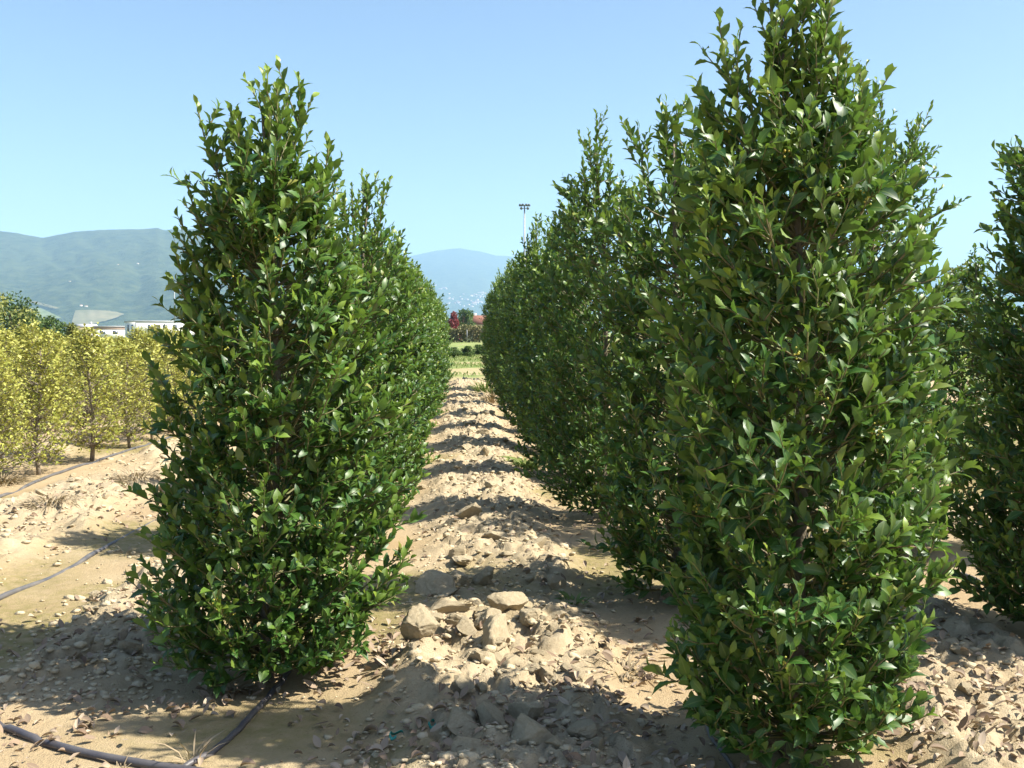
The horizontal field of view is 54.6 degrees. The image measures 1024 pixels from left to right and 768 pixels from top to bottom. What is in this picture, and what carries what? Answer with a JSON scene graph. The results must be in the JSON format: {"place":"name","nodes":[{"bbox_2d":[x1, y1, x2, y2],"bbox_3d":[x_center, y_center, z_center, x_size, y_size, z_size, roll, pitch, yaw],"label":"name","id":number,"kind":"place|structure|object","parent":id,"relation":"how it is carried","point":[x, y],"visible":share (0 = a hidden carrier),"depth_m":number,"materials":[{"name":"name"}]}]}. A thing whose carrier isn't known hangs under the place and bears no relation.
{"place":"outdoors","nodes":[
{"label":"outdoors","id":0,"kind":"place"},
{"bbox_2d":[3,308,60,318],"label":"field","id":1,"kind":"structure","parent":0,"point":[44,313],"depth_m":2714.44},
{"bbox_2d":[72,310,122,324],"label":"field","id":2,"kind":"structure","parent":0,"point":[86,316],"depth_m":2631.52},
{"bbox_2d":[93,326,124,337],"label":"building","id":3,"kind":"structure","parent":0,"point":[110,330],"depth_m":247.32,"materials":[{"name":"white concrete"}]},
{"bbox_2d":[124,320,194,337],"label":"white building","id":4,"kind":"structure","parent":0,"point":[135,324],"depth_m":230.80,"materials":[{"name":"clear concrete"}]},
{"bbox_2d":[0,228,449,331],"bbox_3d":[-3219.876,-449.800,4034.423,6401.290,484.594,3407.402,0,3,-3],"label":"hills","id":5,"kind":"structure","parent":0,"point":[45,270],"depth_m":3383.87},
{"bbox_2d":[304,354,580,376],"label":"grass","id":6,"kind":"structure","parent":0,"point":[468,358],"depth_m":46.97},
{"bbox_2d":[462,313,485,339],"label":"red roofed house","id":7,"kind":"structure","parent":0,"point":[476,319],"depth_m":201.92,"materials":[{"name":"tile"}]},
{"bbox_2d":[0,332,1023,767],"bbox_3d":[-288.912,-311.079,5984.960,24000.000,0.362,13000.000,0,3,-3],"label":"ground","id":8,"kind":"structure","parent":0,"point":[266,736],"depth_m":4.63,"materials":[{"name":"soil"}]},
{"bbox_2d":[0,327,35,445],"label":"variegated tree","id":9,"kind":"object","parent":8,"relation":"on","point":[9,340],"visible":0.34,"depth_m":13.33,"materials":[{"name":"yellow plant"}]},
{"bbox_2d":[0,292,40,355],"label":"broad tree","id":10,"kind":"object","parent":8,"relation":"on","point":[2,297],"visible":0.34,"depth_m":50.37,"materials":[{"name":"green plant"}]},
{"bbox_2d":[0,472,41,486],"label":"dry weed","id":11,"kind":"object","parent":8,"relation":"on","point":[12,478],"visible":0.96,"depth_m":10.29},
{"bbox_2d":[0,291,44,340],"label":"broad tree","id":12,"kind":"object","parent":8,"relation":"on","point":[11,309],"visible":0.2,"depth_m":54.90,"materials":[{"name":"green plant"}]},
{"bbox_2d":[0,346,45,474],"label":"variegated tree","id":13,"kind":"object","parent":8,"relation":"on","point":[9,396],"visible":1,"depth_m":10.10,"materials":[{"name":"yellow plant"}]},
{"bbox_2d":[1,319,79,439],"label":"variegated tree","id":14,"kind":"object","parent":8,"relation":"on","point":[27,329],"visible":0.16,"depth_m":14.22,"materials":[{"name":"yellow plant"}]},
{"bbox_2d":[0,328,97,474],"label":"variegated tree","id":15,"kind":"object","parent":8,"relation":"on","point":[34,396],"visible":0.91,"depth_m":10.77,"materials":[{"name":"yellow plant"}]},
{"bbox_2d":[8,492,89,511],"bbox_3d":[-3.969,1.001,8.490,0.672,0.175,0.723,0,3,-3],"label":"dry weed","id":16,"kind":"object","parent":8,"relation":"on","point":[49,500],"visible":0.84,"depth_m":8.43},
{"bbox_2d":[39,315,66,342],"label":"round tree","id":17,"kind":"object","parent":8,"relation":"on","point":[50,322],"visible":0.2,"depth_m":65.14,"materials":[{"name":"green plant"}]},
{"bbox_2d":[31,327,82,430],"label":"variegated tree","id":18,"kind":"object","parent":8,"relation":"on","point":[57,337],"visible":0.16,"depth_m":15.26,"materials":[{"name":"yellow plant"}]},
{"bbox_2d":[63,322,79,339],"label":"conical tree","id":19,"kind":"object","parent":8,"relation":"on","point":[70,328],"visible":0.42,"depth_m":60.05,"materials":[{"name":"green plant"}]},
{"bbox_2d":[74,631,94,644],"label":"soil clod","id":20,"kind":"object","parent":8,"relation":"on","point":[88,636],"visible":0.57,"depth_m":4.70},
{"bbox_2d":[0,436,171,497],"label":"irrigation hose","id":21,"kind":"object","parent":8,"relation":"on","point":[59,472],"visible":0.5,"depth_m":11.14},
{"bbox_2d":[56,329,120,426],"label":"variegated tree","id":22,"kind":"object","parent":8,"relation":"on","point":[73,376],"visible":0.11,"depth_m":16.24,"materials":[{"name":"yellow plant"}]},
{"bbox_2d":[43,322,142,460],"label":"variegated tree","id":23,"kind":"object","parent":8,"relation":"on","point":[93,444],"visible":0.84,"depth_m":11.80,"materials":[{"name":"yellow plant"}]},
{"bbox_2d":[0,721,202,767],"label":"irrigation hose","id":24,"kind":"object","parent":8,"relation":"on","point":[71,749],"visible":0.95,"depth_m":3.62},
{"bbox_2d":[82,337,132,420],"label":"variegated tree","id":25,"kind":"object","parent":8,"relation":"on","point":[109,353],"visible":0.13,"depth_m":17.24,"materials":[{"name":"yellow plant"}]},
{"bbox_2d":[0,468,245,599],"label":"irrigation hose","id":26,"kind":"object","parent":8,"relation":"on","point":[32,584],"visible":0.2,"depth_m":6.40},
{"bbox_2d":[107,332,144,414],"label":"variegated tree","id":27,"kind":"object","parent":8,"relation":"on","point":[121,339],"visible":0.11,"depth_m":18.12,"materials":[{"name":"yellow plant"}]},
{"bbox_2d":[118,639,143,654],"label":"soil clod","id":28,"kind":"object","parent":8,"relation":"on","point":[128,645],"visible":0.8,"depth_m":4.66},
{"bbox_2d":[104,466,162,483],"bbox_3d":[-3.836,0.936,10.099,0.712,0.219,0.758,0,3,-3],"label":"dry weed","id":29,"kind":"object","parent":8,"relation":"on","point":[138,474],"visible":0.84,"depth_m":10.07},
{"bbox_2d":[88,340,181,447],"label":"variegated tree","id":30,"kind":"object","parent":8,"relation":"on","point":[128,368],"visible":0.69,"depth_m":13.25,"materials":[{"name":"yellow plant"}]},
{"bbox_2d":[116,326,157,404],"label":"variegated tree","id":31,"kind":"object","parent":8,"relation":"on","point":[136,332],"visible":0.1,"depth_m":19.01,"materials":[{"name":"yellow plant"}]},
{"bbox_2d":[114,331,180,439],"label":"variegated tree","id":32,"kind":"object","parent":8,"relation":"on","point":[151,341],"visible":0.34,"depth_m":14.12,"materials":[{"name":"yellow plant"}]},
{"bbox_2d":[143,324,173,396],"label":"variegated tree","id":33,"kind":"object","parent":8,"relation":"on","point":[154,328],"visible":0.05,"depth_m":20.11,"materials":[{"name":"yellow plant"}]},
{"bbox_2d":[135,339,195,432],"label":"variegated tree","id":34,"kind":"object","parent":8,"relation":"on","point":[178,376],"visible":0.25,"depth_m":15.11,"materials":[{"name":"yellow plant"}]},
{"bbox_2d":[168,337,205,419],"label":"variegated tree","id":35,"kind":"object","parent":8,"relation":"on","point":[196,396],"visible":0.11,"depth_m":16.12,"materials":[{"name":"yellow plant"}]},
{"bbox_2d":[147,729,232,762],"bbox_3d":[-1.151,1.303,3.578,0.287,0.136,0.190,-2,4,-38],"label":"dry weed","id":36,"kind":"object","parent":8,"relation":"on","point":[200,751],"visible":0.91,"depth_m":3.60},
{"bbox_2d":[198,680,259,698],"bbox_3d":[-1.226,1.308,4.303,0.252,0.081,0.271,-2,3,-29],"label":"dry weed","id":37,"kind":"object","parent":8,"relation":"on","point":[229,686],"visible":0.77,"depth_m":4.29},
{"bbox_2d":[182,670,290,765],"bbox_3d":[-1.079,1.341,3.984,0.118,0.043,1.099,1,3,11],"label":"irrigation hose","id":38,"kind":"object","parent":8,"relation":"on","point":[244,722],"visible":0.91,"depth_m":3.88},
{"bbox_2d":[116,55,430,698],"bbox_3d":[-1.062,-0.033,4.467,1.400,2.815,1.283,0,3,-3],"label":"holly tree","id":39,"kind":"object","parent":8,"relation":"on","point":[275,211],"visible":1,"depth_m":4.25,"materials":[{"name":"green plant"}]},
{"bbox_2d":[281,168,441,540],"bbox_3d":[-1.180,-0.171,7.155,1.358,2.795,1.240,0,3,-3],"label":"holly tree","id":40,"kind":"object","parent":8,"relation":"on","point":[384,372],"visible":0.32,"depth_m":7.05,"materials":[{"name":"green plant"}]},
{"bbox_2d":[347,206,440,481],"bbox_3d":[-1.305,-0.318,9.683,1.271,2.835,1.402,0,3,0],"label":"holly tree","id":41,"kind":"object","parent":8,"relation":"on","point":[420,454],"visible":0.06,"depth_m":9.60,"materials":[{"name":"green plant"}]},
{"bbox_2d":[363,242,443,456],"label":"holly tree","id":42,"kind":"object","parent":8,"relation":"on","point":[428,394],"visible":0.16,"depth_m":11.98,"materials":[{"name":"green plant"}]},
{"bbox_2d":[377,259,444,426],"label":"holly tree","id":43,"kind":"object","parent":8,"relation":"on","point":[435,342],"visible":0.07,"depth_m":14.44,"materials":[{"name":"green plant"}]},
{"bbox_2d":[400,603,439,639],"bbox_3d":[-0.428,1.107,4.551,0.165,0.157,0.145,17,26,33],"label":"soil clod","id":44,"kind":"object","parent":8,"relation":"on","point":[419,620],"visible":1,"depth_m":4.52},
{"bbox_2d":[412,261,448,418],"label":"holly tree","id":45,"kind":"object","parent":8,"relation":"on","point":[440,399],"visible":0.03,"depth_m":16.75,"materials":[{"name":"green plant"}]},
{"bbox_2d":[418,267,452,404],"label":"holly tree","id":46,"kind":"object","parent":8,"relation":"on","point":[435,314],"visible":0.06,"depth_m":19.11,"materials":[{"name":"green plant"}]},
{"bbox_2d":[415,569,455,595],"bbox_3d":[-0.437,1.201,5.913,0.271,0.117,0.246,20,25,29],"label":"soil clod","id":47,"kind":"object","parent":8,"relation":"on","point":[433,582],"visible":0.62,"depth_m":5.89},
{"bbox_2d":[424,276,450,394],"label":"holly tree","id":48,"kind":"object","parent":8,"relation":"on","point":[443,328],"visible":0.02,"depth_m":21.62,"materials":[{"name":"green plant"}]},
{"bbox_2d":[425,280,453,389],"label":"holly tree","id":49,"kind":"object","parent":8,"relation":"on","point":[452,363],"visible":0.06,"depth_m":23.94,"materials":[{"name":"green plant"}]},
{"bbox_2d":[429,600,471,613],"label":"soil clod","id":50,"kind":"object","parent":8,"relation":"on","point":[445,606],"visible":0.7,"depth_m":5.15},
{"bbox_2d":[445,613,462,624],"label":"soil clod","id":51,"kind":"object","parent":8,"relation":"on","point":[452,618],"visible":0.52,"depth_m":4.88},
{"bbox_2d":[448,311,460,336],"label":"red tree","id":52,"kind":"object","parent":8,"relation":"on","point":[453,322],"visible":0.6,"depth_m":164.02,"materials":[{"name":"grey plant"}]},
{"bbox_2d":[448,544,465,557],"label":"soil clod","id":53,"kind":"object","parent":8,"relation":"on","point":[458,550],"visible":0.75,"depth_m":6.67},
{"bbox_2d":[451,569,467,584],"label":"soil clod","id":54,"kind":"object","parent":8,"relation":"on","point":[461,578],"visible":0.81,"depth_m":5.97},
{"bbox_2d":[452,555,472,565],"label":"soil clod","id":55,"kind":"object","parent":8,"relation":"on","point":[463,560],"visible":0.89,"depth_m":6.42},
{"bbox_2d":[447,706,478,735],"bbox_3d":[-0.185,1.281,3.676,0.146,0.122,0.119,5,8,32],"label":"soil clod","id":56,"kind":"object","parent":8,"relation":"on","point":[459,717],"visible":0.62,"depth_m":3.66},
{"bbox_2d":[452,675,474,693],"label":"soil clod","id":57,"kind":"object","parent":8,"relation":"on","point":[459,682],"visible":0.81,"depth_m":4.04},
{"bbox_2d":[445,324,484,342],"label":"hedge","id":58,"kind":"object","parent":8,"relation":"on","point":[474,330],"visible":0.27,"depth_m":148.84,"materials":[{"name":"green plant"}]},
{"bbox_2d":[455,308,475,337],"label":"green tree","id":59,"kind":"object","parent":8,"relation":"on","point":[467,315],"visible":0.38,"depth_m":170.70,"materials":[{"name":"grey plant"}]},
{"bbox_2d":[456,616,476,637],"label":"soil clod","id":60,"kind":"object","parent":8,"relation":"on","point":[465,626],"visible":0.93,"depth_m":4.75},
{"bbox_2d":[460,346,474,356],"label":"round bush","id":61,"kind":"object","parent":8,"relation":"on","point":[467,350],"visible":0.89,"depth_m":61.74,"materials":[{"name":"green plant"}]},
{"bbox_2d":[454,502,481,519],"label":"soil clod","id":62,"kind":"object","parent":8,"relation":"on","point":[470,510],"visible":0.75,"depth_m":7.82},
{"bbox_2d":[450,736,494,751],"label":"soil clod","id":63,"kind":"object","parent":8,"relation":"on","point":[473,744],"visible":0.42,"depth_m":3.47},
{"bbox_2d":[467,650,485,663],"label":"soil clod","id":64,"kind":"object","parent":8,"relation":"on","point":[477,655],"visible":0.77,"depth_m":4.28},
{"bbox_2d":[463,379,494,393],"bbox_3d":[-0.685,0.084,24.469,1.113,0.458,1.318,-2,4,-32],"label":"grass tuft","id":65,"kind":"object","parent":8,"relation":"on","point":[483,388],"visible":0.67,"depth_m":24.39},
{"bbox_2d":[475,682,488,692],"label":"soil clod","id":66,"kind":"object","parent":8,"relation":"on","point":[481,686],"visible":0.91,"depth_m":4.07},
{"bbox_2d":[472,566,493,584],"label":"soil clod","id":67,"kind":"object","parent":8,"relation":"on","point":[484,576],"visible":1,"depth_m":5.98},
{"bbox_2d":[472,387,497,403],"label":"grass tuft","id":68,"kind":"object","parent":8,"relation":"on","point":[489,398],"visible":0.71,"depth_m":21.45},
{"bbox_2d":[474,607,501,629],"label":"soil clod","id":69,"kind":"object","parent":8,"relation":"on","point":[485,614],"visible":0.4,"depth_m":4.92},
{"bbox_2d":[479,276,497,374],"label":"holly tree","id":70,"kind":"object","parent":8,"relation":"on","point":[484,314],"visible":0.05,"depth_m":30.48,"materials":[{"name":"green plant"}]},
{"bbox_2d":[476,701,506,727],"bbox_3d":[-0.079,1.284,3.757,0.122,0.151,0.109,0,3,3],"label":"soil clod","id":71,"kind":"object","parent":8,"relation":"on","point":[489,712],"visible":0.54,"depth_m":3.75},
{"bbox_2d":[480,275,503,384],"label":"holly tree","id":72,"kind":"object","parent":8,"relation":"on","point":[488,371],"visible":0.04,"depth_m":25.74,"materials":[{"name":"green plant"}]},
{"bbox_2d":[479,268,504,381],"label":"holly tree","id":73,"kind":"object","parent":8,"relation":"on","point":[484,324],"visible":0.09,"depth_m":28.37,"materials":[{"name":"green plant"}]},
{"bbox_2d":[482,613,510,651],"bbox_3d":[-0.077,1.166,4.584,0.136,0.182,0.240,0,3,4],"label":"soil clod","id":74,"kind":"object","parent":8,"relation":"on","point":[494,627],"visible":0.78,"depth_m":4.55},
{"bbox_2d":[482,530,511,539],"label":"soil clod","id":75,"kind":"object","parent":8,"relation":"on","point":[495,535],"visible":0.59,"depth_m":7.13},
{"bbox_2d":[482,258,512,388],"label":"holly tree","id":76,"kind":"object","parent":8,"relation":"on","point":[492,323],"visible":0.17,"depth_m":23.11,"materials":[{"name":"green plant"}]},
{"bbox_2d":[490,259,516,404],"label":"holly tree","id":77,"kind":"object","parent":8,"relation":"on","point":[500,338],"visible":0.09,"depth_m":20.31,"materials":[{"name":"green plant"}]},
{"bbox_2d":[486,591,528,611],"bbox_3d":[-0.006,1.152,5.208,0.216,0.156,0.128,-20,19,-35],"label":"soil clod","id":78,"kind":"object","parent":8,"relation":"on","point":[503,601],"visible":0.78,"depth_m":5.17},
{"bbox_2d":[0,395,1019,767],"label":"soil crumbs","id":79,"kind":"object","parent":8,"relation":"on","point":[446,753],"visible":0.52,"depth_m":4.54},
{"bbox_2d":[496,655,523,675],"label":"soil clod","id":80,"kind":"object","parent":8,"relation":"on","point":[512,659],"visible":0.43,"depth_m":4.27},
{"bbox_2d":[0,405,1023,767],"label":"fallen leaves","id":81,"kind":"object","parent":8,"relation":"on","point":[622,755],"visible":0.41,"depth_m":4.03,"materials":[{"name":"plant"}]},
{"bbox_2d":[490,252,544,414],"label":"holly tree","id":82,"kind":"object","parent":8,"relation":"on","point":[501,354],"visible":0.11,"depth_m":17.73,"materials":[{"name":"green plant"}]},
{"bbox_2d":[499,456,547,469],"bbox_3d":[0.148,0.896,11.418,0.613,0.162,0.674,-2,4,-40],"label":"weed tuft","id":83,"kind":"object","parent":8,"relation":"on","point":[521,461],"visible":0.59,"depth_m":11.31,"materials":[{"name":"green plant"}]},
{"bbox_2d":[505,701,544,720],"bbox_3d":[0.052,1.269,3.839,0.093,0.109,0.176,-2,4,-34],"label":"soil clod","id":84,"kind":"object","parent":8,"relation":"on","point":[533,710],"visible":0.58,"depth_m":3.79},
{"bbox_2d":[518,608,539,626],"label":"soil clod","id":85,"kind":"object","parent":8,"relation":"on","point":[525,614],"visible":0.81,"depth_m":4.90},
{"bbox_2d":[523,663,539,672],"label":"soil clod","id":86,"kind":"object","parent":8,"relation":"on","point":[535,667],"visible":0.95,"depth_m":4.18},
{"bbox_2d":[510,713,553,745],"bbox_3d":[0.076,1.266,3.582,0.181,0.137,0.177,-2,8,-39],"label":"soil clod","id":87,"kind":"object","parent":8,"relation":"on","point":[525,729],"visible":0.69,"depth_m":3.54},
{"bbox_2d":[496,212,573,427],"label":"holly tree","id":88,"kind":"object","parent":8,"relation":"on","point":[511,342],"visible":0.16,"depth_m":15.24,"materials":[{"name":"green plant"}]},
{"bbox_2d":[531,536,546,547],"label":"soil clod","id":89,"kind":"object","parent":8,"relation":"on","point":[540,541],"visible":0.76,"depth_m":6.71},
{"bbox_2d":[504,220,582,443],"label":"holly tree","id":90,"kind":"object","parent":8,"relation":"on","point":[524,307],"visible":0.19,"depth_m":12.93,"materials":[{"name":"green plant"}]},
{"bbox_2d":[537,665,553,683],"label":"soil clod","id":91,"kind":"object","parent":8,"relation":"on","point":[547,672],"visible":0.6,"depth_m":4.20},
{"bbox_2d":[544,735,563,747],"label":"soil clod","id":92,"kind":"object","parent":8,"relation":"on","point":[556,741],"visible":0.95,"depth_m":3.47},
{"bbox_2d":[547,574,566,589],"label":"soil clod","id":93,"kind":"object","parent":8,"relation":"on","point":[555,582],"visible":0.93,"depth_m":5.81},
{"bbox_2d":[506,198,617,476],"bbox_3d":[0.621,-0.524,10.579,1.269,3.161,1.224,3,4,44],"label":"holly tree","id":94,"kind":"object","parent":8,"relation":"on","point":[533,372],"visible":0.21,"depth_m":10.51,"materials":[{"name":"green plant"}]},
{"bbox_2d":[559,662,584,681],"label":"soil clod","id":95,"kind":"object","parent":8,"relation":"on","point":[565,666],"visible":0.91,"depth_m":4.19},
{"bbox_2d":[553,589,592,605],"bbox_3d":[0.341,1.218,5.601,0.262,0.068,0.307,0,3,-3],"label":"weed tuft","id":96,"kind":"object","parent":8,"relation":"on","point":[572,597],"visible":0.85,"depth_m":5.64,"materials":[{"name":"green plant"}]},
{"bbox_2d":[566,719,596,738],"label":"soil clod","id":97,"kind":"object","parent":8,"relation":"on","point":[585,728],"visible":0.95,"depth_m":3.57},
{"bbox_2d":[514,105,674,518],"bbox_3d":[0.753,-0.554,8.127,1.238,3.458,1.232,2,4,37],"label":"holly tree","id":98,"kind":"object","parent":8,"relation":"on","point":[582,477],"visible":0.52,"depth_m":8.04,"materials":[{"name":"green plant"}]},
{"bbox_2d":[587,736,605,750],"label":"soil clod","id":99,"kind":"object","parent":8,"relation":"on","point":[598,742],"visible":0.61,"depth_m":3.49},
{"bbox_2d":[584,651,670,683],"bbox_3d":[0.511,1.286,4.473,0.368,0.138,0.395,-1,3,-17],"label":"dry weed","id":100,"kind":"object","parent":8,"relation":"on","point":[628,664],"visible":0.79,"depth_m":4.47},
{"bbox_2d":[565,94,789,600],"bbox_3d":[0.983,-0.179,5.715,1.341,2.959,1.068,-2,3,-31],"label":"holly tree","id":101,"kind":"object","parent":8,"relation":"on","point":[630,497],"visible":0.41,"depth_m":5.55,"materials":[{"name":"green plant"}]},
{"bbox_2d":[705,725,734,767],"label":"irrigation hose","id":102,"kind":"object","parent":8,"relation":"on","point":[724,755],"visible":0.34,"depth_m":3.65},
{"bbox_2d":[738,221,822,482],"bbox_3d":[2.627,-0.418,9.818,1.235,3.028,1.240,-1,3,-26],"label":"holly tree","id":103,"kind":"object","parent":8,"relation":"on","point":[764,250],"visible":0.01,"depth_m":9.72,"materials":[{"name":"green plant"}]},
{"bbox_2d":[632,0,982,767],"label":"holly tree","id":104,"kind":"object","parent":8,"relation":"on","point":[826,170],"visible":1,"depth_m":3.36,"materials":[{"name":"green plant"}]},
{"bbox_2d":[770,57,988,546],"bbox_3d":[2.611,-0.576,7.143,1.490,3.618,1.350,3,4,42],"label":"holly tree","id":105,"kind":"object","parent":8,"relation":"on","point":[904,160],"visible":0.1,"depth_m":6.93,"materials":[{"name":"green plant"}]},
{"bbox_2d":[935,261,971,367],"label":"pale tree","id":106,"kind":"object","parent":8,"relation":"on","point":[951,269],"visible":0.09,"depth_m":41.84,"materials":[{"name":"green plant"}]},
{"bbox_2d":[949,647,972,656],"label":"soil clod","id":107,"kind":"object","parent":8,"relation":"on","point":[956,650],"visible":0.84,"depth_m":4.53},
{"bbox_2d":[957,682,972,695],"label":"soil clod","id":108,"kind":"object","parent":8,"relation":"on","point":[966,688],"visible":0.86,"depth_m":4.02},
{"bbox_2d":[924,243,1023,471],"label":"holly tree","id":109,"kind":"object","parent":8,"relation":"on","point":[976,398],"visible":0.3,"depth_m":10.51,"materials":[{"name":"green plant"}]},
{"bbox_2d":[929,135,1023,623],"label":"holly tree","id":110,"kind":"object","parent":8,"relation":"on","point":[1003,573],"visible":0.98,"depth_m":4.98,"materials":[{"name":"green plant"}]},
{"bbox_2d":[0,0,1023,273],"label":"sky","id":111,"kind":"structure","parent":0,"point":[473,109],"materials":[{"name":"blue"}]},
{"bbox_2d":[405,248,1023,331],"bbox_3d":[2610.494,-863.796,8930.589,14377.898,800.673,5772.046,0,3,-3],"label":"mountain","id":112,"kind":"structure","parent":0,"point":[457,272],"depth_m":8225.36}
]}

